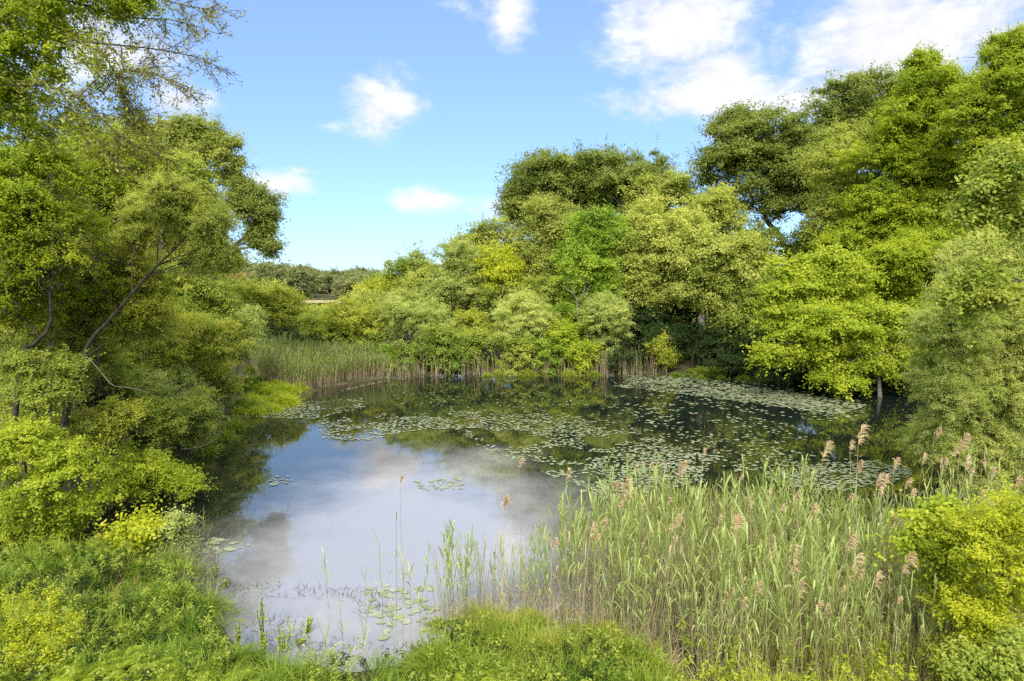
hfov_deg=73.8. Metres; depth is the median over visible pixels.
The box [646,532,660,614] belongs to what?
reed
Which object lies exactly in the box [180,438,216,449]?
fallen branch
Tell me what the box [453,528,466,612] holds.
reed
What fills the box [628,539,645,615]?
reed
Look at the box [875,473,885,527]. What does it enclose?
plumed reed
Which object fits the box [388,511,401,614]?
shallows reed
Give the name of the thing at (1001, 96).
beech tree
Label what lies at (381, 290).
shrub
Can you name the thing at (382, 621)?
lily pad
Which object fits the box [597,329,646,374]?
shrub
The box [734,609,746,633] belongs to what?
reed
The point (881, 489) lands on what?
plumed reed
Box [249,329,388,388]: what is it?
reed bed
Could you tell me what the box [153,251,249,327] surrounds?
tree
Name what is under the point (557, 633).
yellow grass
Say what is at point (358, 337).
shrub
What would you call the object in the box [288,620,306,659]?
shallows reed
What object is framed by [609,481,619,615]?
plumed reed
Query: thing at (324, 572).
shallows reed
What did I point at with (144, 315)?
tree
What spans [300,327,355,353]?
shrub
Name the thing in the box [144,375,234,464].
shrub
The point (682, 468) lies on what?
plumed reed
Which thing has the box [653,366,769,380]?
shore grass
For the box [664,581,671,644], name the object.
reed
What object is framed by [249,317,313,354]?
shrub
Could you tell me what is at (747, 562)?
reed
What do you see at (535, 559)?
reed
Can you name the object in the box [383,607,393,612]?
lily pad
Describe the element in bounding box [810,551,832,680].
reed
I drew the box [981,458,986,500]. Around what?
plumed reed
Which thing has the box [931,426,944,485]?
plumed reed
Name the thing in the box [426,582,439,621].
shallows reed
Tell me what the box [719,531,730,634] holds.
reed
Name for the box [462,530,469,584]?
reed
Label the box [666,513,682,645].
plumed reed
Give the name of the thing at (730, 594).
plumed reed
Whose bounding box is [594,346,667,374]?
reed bed
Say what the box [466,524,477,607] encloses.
shallows reed
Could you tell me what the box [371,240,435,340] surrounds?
tree
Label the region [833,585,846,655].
plumed reed
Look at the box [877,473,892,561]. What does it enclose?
plumed reed
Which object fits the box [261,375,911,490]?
lily pads
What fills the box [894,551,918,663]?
plumed reed
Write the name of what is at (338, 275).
hill tree
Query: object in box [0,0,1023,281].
sky
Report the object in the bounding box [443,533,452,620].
shallows reed
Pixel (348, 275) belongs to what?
hill tree
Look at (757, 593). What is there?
reed
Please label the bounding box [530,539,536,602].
reed
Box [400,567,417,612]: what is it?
shallows reed
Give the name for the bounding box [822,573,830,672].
reed
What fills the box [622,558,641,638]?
reed
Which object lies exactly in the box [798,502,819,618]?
plumed reed
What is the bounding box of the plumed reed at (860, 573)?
[855,569,864,642]
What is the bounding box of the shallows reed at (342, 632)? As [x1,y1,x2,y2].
[338,595,347,635]
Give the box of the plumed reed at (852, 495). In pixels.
[836,492,854,615]
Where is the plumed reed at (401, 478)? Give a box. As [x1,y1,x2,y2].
[400,475,404,603]
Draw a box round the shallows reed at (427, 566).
[422,542,432,599]
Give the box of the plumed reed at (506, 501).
[499,494,510,618]
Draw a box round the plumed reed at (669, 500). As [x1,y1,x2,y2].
[656,497,671,619]
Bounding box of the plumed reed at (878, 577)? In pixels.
[872,570,885,665]
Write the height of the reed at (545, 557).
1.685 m
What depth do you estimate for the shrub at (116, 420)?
17.82 m
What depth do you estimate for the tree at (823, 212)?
50.16 m
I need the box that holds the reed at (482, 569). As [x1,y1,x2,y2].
[476,540,485,608]
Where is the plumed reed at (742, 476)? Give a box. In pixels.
[727,474,743,592]
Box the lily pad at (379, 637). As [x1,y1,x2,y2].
[377,634,387,639]
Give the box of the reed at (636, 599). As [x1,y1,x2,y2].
[631,565,641,640]
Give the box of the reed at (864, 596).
[849,562,868,621]
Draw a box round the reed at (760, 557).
[757,546,763,635]
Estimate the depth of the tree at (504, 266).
54.53 m
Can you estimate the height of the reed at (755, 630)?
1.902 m
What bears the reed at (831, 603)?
on the ground at (680, 368)
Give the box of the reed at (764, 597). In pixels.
[752,574,772,660]
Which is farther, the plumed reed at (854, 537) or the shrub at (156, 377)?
the shrub at (156, 377)
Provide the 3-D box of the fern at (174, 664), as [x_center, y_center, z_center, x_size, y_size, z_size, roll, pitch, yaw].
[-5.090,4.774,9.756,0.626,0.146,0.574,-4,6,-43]
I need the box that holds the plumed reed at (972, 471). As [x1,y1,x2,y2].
[964,467,975,500]
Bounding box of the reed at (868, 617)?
[867,587,878,664]
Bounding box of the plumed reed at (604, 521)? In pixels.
[592,517,607,628]
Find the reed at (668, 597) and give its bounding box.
[654,557,675,656]
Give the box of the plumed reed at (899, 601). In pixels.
[888,596,903,677]
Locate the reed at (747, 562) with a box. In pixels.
[741,531,754,610]
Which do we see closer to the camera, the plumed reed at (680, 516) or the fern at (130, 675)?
the fern at (130, 675)
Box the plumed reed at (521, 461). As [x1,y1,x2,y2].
[518,457,523,597]
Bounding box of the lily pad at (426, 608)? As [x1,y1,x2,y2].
[423,606,433,609]
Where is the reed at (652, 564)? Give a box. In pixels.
[646,522,664,632]
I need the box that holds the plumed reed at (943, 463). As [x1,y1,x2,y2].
[937,456,949,492]
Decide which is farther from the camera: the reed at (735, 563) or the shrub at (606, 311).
the shrub at (606, 311)
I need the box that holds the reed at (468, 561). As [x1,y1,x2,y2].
[462,537,474,608]
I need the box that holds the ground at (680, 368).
[0,292,1022,680]
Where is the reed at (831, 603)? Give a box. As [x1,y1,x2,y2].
[819,555,842,663]
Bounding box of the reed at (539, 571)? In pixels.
[532,539,547,612]
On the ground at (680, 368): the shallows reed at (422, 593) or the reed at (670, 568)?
the reed at (670, 568)
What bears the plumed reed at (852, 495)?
in the pond water
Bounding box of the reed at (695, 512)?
[679,495,698,572]
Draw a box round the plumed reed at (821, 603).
[815,600,824,678]
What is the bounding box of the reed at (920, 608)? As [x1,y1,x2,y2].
[917,571,924,637]
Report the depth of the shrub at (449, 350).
47.68 m
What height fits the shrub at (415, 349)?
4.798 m
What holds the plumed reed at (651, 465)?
in the pond water
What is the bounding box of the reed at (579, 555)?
[574,506,587,610]
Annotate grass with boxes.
[0,532,273,680]
[0,556,712,680]
[78,530,201,572]
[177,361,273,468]
[196,601,707,680]
[227,378,311,417]
[420,590,696,680]
[482,367,618,376]
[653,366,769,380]
[695,607,961,680]
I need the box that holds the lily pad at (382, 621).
[376,619,385,623]
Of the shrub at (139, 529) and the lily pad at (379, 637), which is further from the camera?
the shrub at (139, 529)
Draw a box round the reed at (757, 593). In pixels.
[745,556,764,655]
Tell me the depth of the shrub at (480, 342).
48.81 m
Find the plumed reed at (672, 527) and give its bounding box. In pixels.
[660,523,674,643]
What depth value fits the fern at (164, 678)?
9.60 m
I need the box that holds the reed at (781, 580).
[770,550,793,622]
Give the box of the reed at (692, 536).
[688,532,696,625]
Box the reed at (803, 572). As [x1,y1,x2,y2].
[795,547,809,641]
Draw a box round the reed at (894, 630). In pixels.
[888,607,902,672]
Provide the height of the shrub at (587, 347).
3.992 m
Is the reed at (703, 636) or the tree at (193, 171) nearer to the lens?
the reed at (703, 636)
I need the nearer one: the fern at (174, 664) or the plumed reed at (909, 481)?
the fern at (174, 664)
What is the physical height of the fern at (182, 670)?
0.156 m
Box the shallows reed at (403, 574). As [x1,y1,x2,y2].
[398,545,408,620]
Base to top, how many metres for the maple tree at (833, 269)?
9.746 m
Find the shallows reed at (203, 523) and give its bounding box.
[200,507,206,537]
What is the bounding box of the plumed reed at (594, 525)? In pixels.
[579,522,598,639]
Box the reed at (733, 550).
[726,525,737,612]
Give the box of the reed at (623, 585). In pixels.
[613,545,630,634]
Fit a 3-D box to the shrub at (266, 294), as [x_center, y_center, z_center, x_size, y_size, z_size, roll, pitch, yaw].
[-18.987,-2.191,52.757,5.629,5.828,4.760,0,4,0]
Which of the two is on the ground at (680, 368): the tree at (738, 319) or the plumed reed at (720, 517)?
the tree at (738, 319)
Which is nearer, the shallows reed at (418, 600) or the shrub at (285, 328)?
the shallows reed at (418, 600)
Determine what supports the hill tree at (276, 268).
on the ground at (680, 368)
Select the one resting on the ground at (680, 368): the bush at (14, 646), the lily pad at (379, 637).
the bush at (14, 646)
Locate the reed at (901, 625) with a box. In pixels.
[897,602,906,659]
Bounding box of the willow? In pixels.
[894,223,1023,504]
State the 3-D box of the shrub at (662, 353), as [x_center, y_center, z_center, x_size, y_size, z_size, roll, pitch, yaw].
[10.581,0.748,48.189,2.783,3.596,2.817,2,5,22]
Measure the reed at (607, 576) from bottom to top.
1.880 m
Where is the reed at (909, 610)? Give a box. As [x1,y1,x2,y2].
[899,593,913,650]
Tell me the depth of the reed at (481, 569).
12.74 m
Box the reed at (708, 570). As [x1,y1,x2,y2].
[707,536,720,608]
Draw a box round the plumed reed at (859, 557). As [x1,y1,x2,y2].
[840,551,865,665]
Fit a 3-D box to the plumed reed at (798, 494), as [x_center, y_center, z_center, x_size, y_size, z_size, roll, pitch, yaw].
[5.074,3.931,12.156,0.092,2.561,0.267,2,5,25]
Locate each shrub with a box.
[0,317,123,478]
[0,331,105,514]
[0,369,85,498]
[0,404,135,552]
[31,323,156,464]
[39,386,162,513]
[40,379,155,467]
[87,435,217,509]
[88,498,170,560]
[101,312,203,377]
[104,386,202,463]
[113,359,201,452]
[136,289,236,382]
[137,357,217,433]
[142,285,254,378]
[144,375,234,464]
[145,494,211,558]
[181,341,252,416]
[182,378,224,445]
[211,302,265,403]
[222,274,268,323]
[222,303,274,387]
[228,272,267,326]
[241,274,302,330]
[242,276,297,332]
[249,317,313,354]
[263,284,308,333]
[269,297,323,333]
[273,306,327,343]
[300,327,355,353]
[307,290,384,343]
[314,298,330,313]
[328,286,401,334]
[339,329,389,357]
[351,296,401,348]
[362,282,411,336]
[367,336,403,371]
[370,284,434,357]
[385,285,431,340]
[392,325,441,370]
[410,292,460,361]
[415,297,494,338]
[423,319,475,376]
[448,301,496,354]
[454,320,507,370]
[470,295,505,352]
[483,285,558,360]
[484,313,549,375]
[523,303,574,361]
[527,331,572,373]
[537,313,591,366]
[560,334,609,374]
[562,311,625,347]
[571,290,642,362]
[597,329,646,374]
[626,302,715,355]
[629,319,687,370]
[641,327,682,371]
[670,317,722,368]
[698,319,760,357]
[698,347,768,379]
[734,317,785,367]
[751,363,810,385]
[758,321,896,368]
[786,359,825,386]
[836,350,890,384]
[865,485,1001,648]
[868,339,930,391]
[884,370,919,393]
[914,475,1023,680]
[922,614,1023,680]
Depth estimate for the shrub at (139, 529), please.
15.04 m
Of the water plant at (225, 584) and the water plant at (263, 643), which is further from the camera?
the water plant at (225, 584)
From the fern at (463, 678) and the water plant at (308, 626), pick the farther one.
the water plant at (308, 626)
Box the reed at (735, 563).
[729,525,740,612]
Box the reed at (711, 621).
[705,591,717,667]
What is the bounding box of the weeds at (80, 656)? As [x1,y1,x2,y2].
[0,531,236,680]
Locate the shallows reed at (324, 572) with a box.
[321,547,331,608]
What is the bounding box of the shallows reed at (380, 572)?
[370,526,387,610]
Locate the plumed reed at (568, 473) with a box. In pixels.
[555,467,571,606]
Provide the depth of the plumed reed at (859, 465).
13.01 m
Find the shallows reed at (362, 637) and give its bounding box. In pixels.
[351,614,369,661]
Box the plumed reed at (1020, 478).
[1014,474,1022,494]
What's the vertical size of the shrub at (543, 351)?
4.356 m
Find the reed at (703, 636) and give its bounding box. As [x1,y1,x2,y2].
[699,611,711,660]
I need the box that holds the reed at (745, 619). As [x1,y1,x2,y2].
[736,583,754,646]
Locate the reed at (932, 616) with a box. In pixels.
[921,573,939,680]
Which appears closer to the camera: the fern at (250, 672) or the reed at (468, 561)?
the fern at (250, 672)
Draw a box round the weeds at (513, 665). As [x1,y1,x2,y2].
[299,607,684,680]
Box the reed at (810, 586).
[798,545,829,638]
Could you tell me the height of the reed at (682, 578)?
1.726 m
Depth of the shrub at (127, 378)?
21.53 m
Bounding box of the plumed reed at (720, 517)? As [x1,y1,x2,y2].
[711,514,722,643]
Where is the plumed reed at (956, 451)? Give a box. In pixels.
[952,446,959,499]
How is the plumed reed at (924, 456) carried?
in the pond water
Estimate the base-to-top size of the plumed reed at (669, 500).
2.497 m
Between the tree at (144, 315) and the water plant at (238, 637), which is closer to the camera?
the water plant at (238, 637)
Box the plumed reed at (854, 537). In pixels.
[843,532,861,659]
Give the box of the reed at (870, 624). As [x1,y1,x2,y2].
[858,595,877,678]
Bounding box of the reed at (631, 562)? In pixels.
[629,520,635,587]
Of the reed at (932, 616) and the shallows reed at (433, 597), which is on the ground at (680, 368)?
the reed at (932, 616)
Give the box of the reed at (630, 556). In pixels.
[623,519,638,609]
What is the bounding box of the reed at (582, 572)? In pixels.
[573,540,589,619]
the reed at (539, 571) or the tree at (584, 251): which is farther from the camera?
the tree at (584, 251)
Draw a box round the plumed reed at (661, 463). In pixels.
[656,460,663,588]
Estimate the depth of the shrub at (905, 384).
39.42 m
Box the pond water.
[55,373,1023,680]
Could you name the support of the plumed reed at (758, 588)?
on the ground at (680, 368)
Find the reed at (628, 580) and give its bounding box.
[621,560,631,626]
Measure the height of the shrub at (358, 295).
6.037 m
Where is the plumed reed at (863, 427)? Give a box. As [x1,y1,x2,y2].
[848,424,869,556]
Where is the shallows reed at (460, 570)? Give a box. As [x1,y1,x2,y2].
[452,538,468,600]
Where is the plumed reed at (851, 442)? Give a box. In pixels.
[849,440,856,485]
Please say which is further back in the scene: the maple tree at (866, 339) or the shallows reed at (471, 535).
the maple tree at (866, 339)
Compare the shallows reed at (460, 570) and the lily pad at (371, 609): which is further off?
the lily pad at (371, 609)
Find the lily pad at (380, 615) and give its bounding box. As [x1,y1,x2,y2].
[376,613,384,617]
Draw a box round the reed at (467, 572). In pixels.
[462,563,470,613]
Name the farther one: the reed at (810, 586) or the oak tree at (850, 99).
the oak tree at (850, 99)
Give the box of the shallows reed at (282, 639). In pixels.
[277,612,293,668]
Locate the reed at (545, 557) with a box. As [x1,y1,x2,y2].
[539,529,550,599]
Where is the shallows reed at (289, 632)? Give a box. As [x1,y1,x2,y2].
[284,613,293,651]
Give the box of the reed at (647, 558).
[642,535,654,637]
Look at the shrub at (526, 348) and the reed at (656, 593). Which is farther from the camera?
the shrub at (526, 348)
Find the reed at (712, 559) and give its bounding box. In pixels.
[705,553,714,638]
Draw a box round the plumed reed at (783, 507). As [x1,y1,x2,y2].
[775,504,785,614]
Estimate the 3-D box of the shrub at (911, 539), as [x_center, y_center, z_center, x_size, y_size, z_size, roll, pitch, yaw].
[6.737,3.943,10.861,2.097,3.338,1.568,0,4,0]
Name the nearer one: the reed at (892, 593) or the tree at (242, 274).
the reed at (892, 593)
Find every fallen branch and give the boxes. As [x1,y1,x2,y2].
[82,357,148,392]
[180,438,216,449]
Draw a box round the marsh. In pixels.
[301,300,340,302]
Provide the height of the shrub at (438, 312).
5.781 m
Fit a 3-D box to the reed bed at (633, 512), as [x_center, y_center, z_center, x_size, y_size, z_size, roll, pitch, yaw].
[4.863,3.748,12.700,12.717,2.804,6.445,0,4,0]
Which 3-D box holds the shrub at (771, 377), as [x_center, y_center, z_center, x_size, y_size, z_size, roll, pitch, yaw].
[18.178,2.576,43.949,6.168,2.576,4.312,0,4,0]
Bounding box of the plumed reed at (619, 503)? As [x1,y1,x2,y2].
[611,501,622,626]
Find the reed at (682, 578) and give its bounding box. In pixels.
[677,568,692,638]
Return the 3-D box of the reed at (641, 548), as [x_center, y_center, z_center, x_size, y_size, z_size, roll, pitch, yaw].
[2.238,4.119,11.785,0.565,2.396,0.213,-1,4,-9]
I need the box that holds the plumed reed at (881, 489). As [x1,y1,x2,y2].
[869,486,884,610]
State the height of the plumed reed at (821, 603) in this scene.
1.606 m
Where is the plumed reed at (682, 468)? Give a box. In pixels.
[668,461,688,583]
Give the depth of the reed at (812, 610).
10.94 m
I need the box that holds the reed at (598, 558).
[590,518,605,590]
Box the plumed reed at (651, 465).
[640,462,653,580]
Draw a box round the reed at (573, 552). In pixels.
[568,508,583,615]
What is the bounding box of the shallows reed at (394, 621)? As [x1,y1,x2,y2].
[384,609,406,642]
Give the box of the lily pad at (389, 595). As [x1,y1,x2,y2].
[386,593,395,597]
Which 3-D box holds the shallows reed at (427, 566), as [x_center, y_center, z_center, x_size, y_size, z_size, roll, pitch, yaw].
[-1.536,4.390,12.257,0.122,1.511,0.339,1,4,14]
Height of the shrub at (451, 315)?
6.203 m
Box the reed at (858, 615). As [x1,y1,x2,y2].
[855,592,861,646]
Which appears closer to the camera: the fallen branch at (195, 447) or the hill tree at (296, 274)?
the fallen branch at (195, 447)
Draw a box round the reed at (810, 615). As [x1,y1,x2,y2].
[795,570,824,679]
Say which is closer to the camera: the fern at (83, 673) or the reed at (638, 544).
the fern at (83, 673)
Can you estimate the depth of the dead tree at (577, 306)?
50.33 m
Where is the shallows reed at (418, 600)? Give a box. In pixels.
[407,560,422,627]
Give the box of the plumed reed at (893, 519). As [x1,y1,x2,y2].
[881,514,898,629]
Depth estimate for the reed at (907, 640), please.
10.09 m
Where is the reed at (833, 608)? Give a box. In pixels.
[819,561,846,658]
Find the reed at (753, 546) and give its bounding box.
[737,519,768,590]
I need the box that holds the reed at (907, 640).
[904,613,908,673]
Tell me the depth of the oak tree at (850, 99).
63.37 m
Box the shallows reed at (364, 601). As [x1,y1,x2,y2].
[360,563,370,638]
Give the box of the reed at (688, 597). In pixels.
[685,570,698,634]
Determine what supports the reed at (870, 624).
on the ground at (680, 368)
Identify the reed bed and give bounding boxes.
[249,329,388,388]
[382,350,642,377]
[432,443,1023,680]
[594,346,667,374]
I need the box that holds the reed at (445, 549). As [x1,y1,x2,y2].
[444,536,456,621]
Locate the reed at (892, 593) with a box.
[884,553,905,637]
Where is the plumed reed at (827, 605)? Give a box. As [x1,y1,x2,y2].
[805,602,829,677]
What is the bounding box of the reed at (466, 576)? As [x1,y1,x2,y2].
[463,553,469,608]
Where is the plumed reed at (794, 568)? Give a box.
[790,559,802,670]
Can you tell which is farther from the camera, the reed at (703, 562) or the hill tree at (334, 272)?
the hill tree at (334, 272)
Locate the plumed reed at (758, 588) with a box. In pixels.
[750,581,763,677]
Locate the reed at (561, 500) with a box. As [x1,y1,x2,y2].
[557,495,567,595]
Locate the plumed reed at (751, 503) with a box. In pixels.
[750,501,753,629]
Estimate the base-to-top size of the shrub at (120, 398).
3.333 m
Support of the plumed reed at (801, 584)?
on the ground at (680, 368)
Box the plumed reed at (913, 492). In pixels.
[893,488,917,606]
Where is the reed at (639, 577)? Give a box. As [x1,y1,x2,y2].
[625,531,645,633]
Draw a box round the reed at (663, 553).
[653,533,674,639]
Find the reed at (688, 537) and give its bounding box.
[679,504,695,590]
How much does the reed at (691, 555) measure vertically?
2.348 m
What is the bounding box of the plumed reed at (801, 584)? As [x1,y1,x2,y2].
[794,579,808,668]
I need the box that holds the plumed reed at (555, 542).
[547,537,559,632]
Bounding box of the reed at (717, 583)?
[699,544,729,638]
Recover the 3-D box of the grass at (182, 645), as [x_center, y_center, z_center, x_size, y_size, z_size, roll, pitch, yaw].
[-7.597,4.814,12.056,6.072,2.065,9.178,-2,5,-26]
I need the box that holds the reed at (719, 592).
[707,568,725,651]
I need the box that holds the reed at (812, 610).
[810,575,815,658]
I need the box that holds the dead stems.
[221,577,432,657]
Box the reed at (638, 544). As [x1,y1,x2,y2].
[625,517,646,596]
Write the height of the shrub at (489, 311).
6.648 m
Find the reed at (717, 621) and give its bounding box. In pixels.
[710,607,725,642]
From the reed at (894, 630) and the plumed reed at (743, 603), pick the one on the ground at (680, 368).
the reed at (894, 630)
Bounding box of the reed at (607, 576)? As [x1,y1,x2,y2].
[600,540,614,639]
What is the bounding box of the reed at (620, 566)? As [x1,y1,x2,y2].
[613,516,632,619]
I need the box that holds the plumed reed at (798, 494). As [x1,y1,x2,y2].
[796,491,800,623]
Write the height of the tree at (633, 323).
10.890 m
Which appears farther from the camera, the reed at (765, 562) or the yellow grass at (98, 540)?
the yellow grass at (98, 540)
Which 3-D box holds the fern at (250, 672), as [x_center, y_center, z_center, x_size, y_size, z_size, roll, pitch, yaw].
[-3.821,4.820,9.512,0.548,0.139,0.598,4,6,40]
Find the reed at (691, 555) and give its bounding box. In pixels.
[677,519,704,616]
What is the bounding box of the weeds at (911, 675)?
[676,596,961,680]
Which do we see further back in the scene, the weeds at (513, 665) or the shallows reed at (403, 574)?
the shallows reed at (403, 574)
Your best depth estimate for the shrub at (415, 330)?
61.27 m
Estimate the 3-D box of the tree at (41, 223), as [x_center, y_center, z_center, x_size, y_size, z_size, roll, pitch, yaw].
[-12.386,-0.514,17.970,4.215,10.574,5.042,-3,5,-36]
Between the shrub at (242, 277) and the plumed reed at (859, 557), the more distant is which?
the shrub at (242, 277)
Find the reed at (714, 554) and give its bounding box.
[710,530,719,600]
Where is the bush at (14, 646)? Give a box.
[0,581,87,676]
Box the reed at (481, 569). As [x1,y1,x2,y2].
[472,541,485,604]
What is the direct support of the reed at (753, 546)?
on the ground at (680, 368)
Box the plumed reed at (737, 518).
[723,513,744,610]
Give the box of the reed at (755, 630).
[747,575,763,670]
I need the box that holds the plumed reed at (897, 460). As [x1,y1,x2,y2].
[886,457,901,591]
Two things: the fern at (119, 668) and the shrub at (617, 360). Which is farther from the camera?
the shrub at (617, 360)
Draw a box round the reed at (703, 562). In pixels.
[695,538,712,605]
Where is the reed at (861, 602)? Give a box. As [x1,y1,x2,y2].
[857,559,864,637]
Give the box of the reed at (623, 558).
[618,519,627,615]
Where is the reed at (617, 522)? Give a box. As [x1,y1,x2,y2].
[606,517,620,617]
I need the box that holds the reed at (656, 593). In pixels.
[651,569,661,638]
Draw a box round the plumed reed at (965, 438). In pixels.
[955,432,971,496]
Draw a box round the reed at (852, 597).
[849,592,857,664]
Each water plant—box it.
[206,565,218,578]
[219,576,229,586]
[233,618,243,647]
[255,598,267,647]
[259,631,269,652]
[275,626,293,651]
[293,637,306,644]
[304,616,313,632]
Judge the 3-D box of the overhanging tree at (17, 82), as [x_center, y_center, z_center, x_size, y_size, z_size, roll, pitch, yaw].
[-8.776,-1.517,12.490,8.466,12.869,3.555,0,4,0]
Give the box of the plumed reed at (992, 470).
[986,467,998,497]
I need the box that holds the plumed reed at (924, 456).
[917,453,927,499]
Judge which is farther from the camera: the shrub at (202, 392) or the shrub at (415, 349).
the shrub at (415, 349)
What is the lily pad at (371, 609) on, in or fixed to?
on the pond water
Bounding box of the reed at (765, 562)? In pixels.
[754,536,770,650]
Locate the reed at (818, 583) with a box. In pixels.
[808,557,824,643]
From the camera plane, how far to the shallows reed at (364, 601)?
11.70 m
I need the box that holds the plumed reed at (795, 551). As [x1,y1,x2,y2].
[783,543,802,652]
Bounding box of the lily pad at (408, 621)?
[402,619,410,623]
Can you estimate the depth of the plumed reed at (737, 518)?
11.21 m
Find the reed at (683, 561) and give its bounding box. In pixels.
[664,514,694,632]
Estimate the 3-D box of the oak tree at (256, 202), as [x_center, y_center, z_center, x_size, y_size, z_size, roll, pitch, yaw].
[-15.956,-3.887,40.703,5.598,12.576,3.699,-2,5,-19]
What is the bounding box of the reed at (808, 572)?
[800,523,820,632]
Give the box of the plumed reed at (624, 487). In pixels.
[620,478,634,618]
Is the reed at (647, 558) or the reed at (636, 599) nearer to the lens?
the reed at (636, 599)
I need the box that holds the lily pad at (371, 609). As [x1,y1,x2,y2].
[367,607,375,612]
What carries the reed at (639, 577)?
on the ground at (680, 368)
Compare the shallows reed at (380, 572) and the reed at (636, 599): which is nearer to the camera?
the reed at (636, 599)
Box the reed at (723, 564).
[713,533,736,622]
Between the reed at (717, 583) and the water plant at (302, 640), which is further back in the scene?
the water plant at (302, 640)
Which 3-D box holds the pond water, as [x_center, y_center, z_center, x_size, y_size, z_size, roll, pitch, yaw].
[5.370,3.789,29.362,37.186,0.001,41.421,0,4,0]
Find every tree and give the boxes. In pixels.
[0,0,249,183]
[0,112,88,227]
[0,132,127,499]
[0,292,158,381]
[15,224,191,463]
[31,105,183,440]
[49,163,252,510]
[71,176,241,310]
[96,101,259,267]
[153,148,233,249]
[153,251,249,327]
[213,165,291,302]
[223,266,258,283]
[238,256,257,270]
[244,265,279,285]
[245,265,265,285]
[246,259,290,286]
[254,259,274,265]
[263,258,294,277]
[279,263,324,298]
[302,265,327,296]
[308,266,323,292]
[313,271,334,293]
[324,267,344,292]
[329,276,351,299]
[330,275,344,287]
[331,271,342,292]
[334,270,359,291]
[340,273,368,299]
[342,267,373,274]
[351,270,401,294]
[352,265,379,271]
[359,268,375,296]
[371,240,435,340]
[386,259,440,341]
[407,235,503,320]
[436,212,527,348]
[465,236,537,355]
[471,267,569,338]
[487,134,685,240]
[501,187,587,301]
[521,271,569,304]
[541,194,634,341]
[562,276,589,341]
[599,250,690,345]
[600,185,732,331]
[615,165,704,225]
[656,178,759,339]
[659,216,779,360]
[679,92,844,259]
[712,276,782,347]
[730,220,822,284]
[733,236,892,390]
[739,293,934,401]
[785,111,893,292]
[794,59,904,292]
[803,40,977,256]
[850,193,1019,351]
[874,292,921,356]
[888,69,1021,223]
[913,132,1023,349]
[919,21,1023,202]
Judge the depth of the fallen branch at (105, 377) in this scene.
16.61 m
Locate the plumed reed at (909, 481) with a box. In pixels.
[895,477,913,596]
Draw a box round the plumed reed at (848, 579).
[844,576,852,680]
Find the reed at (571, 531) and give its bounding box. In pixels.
[566,499,575,568]
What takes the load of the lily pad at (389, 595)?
on the pond water
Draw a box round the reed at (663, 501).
[660,492,673,566]
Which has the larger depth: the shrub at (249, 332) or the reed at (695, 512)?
the shrub at (249, 332)
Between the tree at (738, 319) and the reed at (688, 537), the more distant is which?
the tree at (738, 319)
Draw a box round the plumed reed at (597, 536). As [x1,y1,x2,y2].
[591,533,600,640]
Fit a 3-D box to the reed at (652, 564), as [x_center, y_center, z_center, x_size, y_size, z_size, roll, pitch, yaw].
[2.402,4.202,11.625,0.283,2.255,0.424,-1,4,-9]
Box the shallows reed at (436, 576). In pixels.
[428,541,441,618]
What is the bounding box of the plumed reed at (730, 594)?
[714,587,733,679]
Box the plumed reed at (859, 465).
[856,459,865,562]
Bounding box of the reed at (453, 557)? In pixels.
[441,519,463,594]
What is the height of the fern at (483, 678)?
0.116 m
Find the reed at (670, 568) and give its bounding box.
[664,533,675,610]
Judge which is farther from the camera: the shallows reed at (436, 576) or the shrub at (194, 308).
the shrub at (194, 308)
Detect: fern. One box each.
[31,667,80,680]
[48,654,85,672]
[49,666,86,680]
[51,661,109,680]
[63,662,107,680]
[79,658,125,680]
[89,646,142,670]
[97,671,129,680]
[100,657,143,679]
[114,667,145,680]
[130,657,157,670]
[130,664,157,678]
[133,657,175,680]
[144,671,174,680]
[156,663,208,680]
[163,659,195,677]
[187,657,218,677]
[202,670,232,680]
[221,669,256,680]
[453,667,495,680]
[481,669,512,680]
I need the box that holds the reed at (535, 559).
[530,529,548,601]
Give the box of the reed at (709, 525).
[697,495,721,591]
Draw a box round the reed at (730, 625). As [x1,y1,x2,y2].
[717,584,744,670]
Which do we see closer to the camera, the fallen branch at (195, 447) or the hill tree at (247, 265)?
the fallen branch at (195, 447)
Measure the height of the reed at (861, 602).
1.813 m
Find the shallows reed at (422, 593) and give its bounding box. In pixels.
[419,576,426,619]
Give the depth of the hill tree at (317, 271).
419.18 m
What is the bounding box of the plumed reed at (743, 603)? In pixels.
[736,597,748,679]
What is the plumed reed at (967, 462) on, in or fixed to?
in the pond water
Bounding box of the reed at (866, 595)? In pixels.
[857,590,871,655]
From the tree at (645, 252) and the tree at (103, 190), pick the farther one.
the tree at (645, 252)
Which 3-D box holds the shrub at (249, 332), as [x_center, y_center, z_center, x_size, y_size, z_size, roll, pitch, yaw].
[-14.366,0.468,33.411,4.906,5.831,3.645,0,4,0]
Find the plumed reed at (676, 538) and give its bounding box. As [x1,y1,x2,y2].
[660,535,678,653]
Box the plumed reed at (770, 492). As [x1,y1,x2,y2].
[764,490,772,542]
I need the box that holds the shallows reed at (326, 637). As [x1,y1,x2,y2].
[316,616,343,665]
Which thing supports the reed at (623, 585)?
on the ground at (680, 368)
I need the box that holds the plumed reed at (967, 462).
[964,454,973,501]
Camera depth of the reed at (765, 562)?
10.90 m
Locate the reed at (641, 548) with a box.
[628,513,655,619]
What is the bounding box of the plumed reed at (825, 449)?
[813,440,833,522]
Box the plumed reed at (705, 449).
[695,448,707,529]

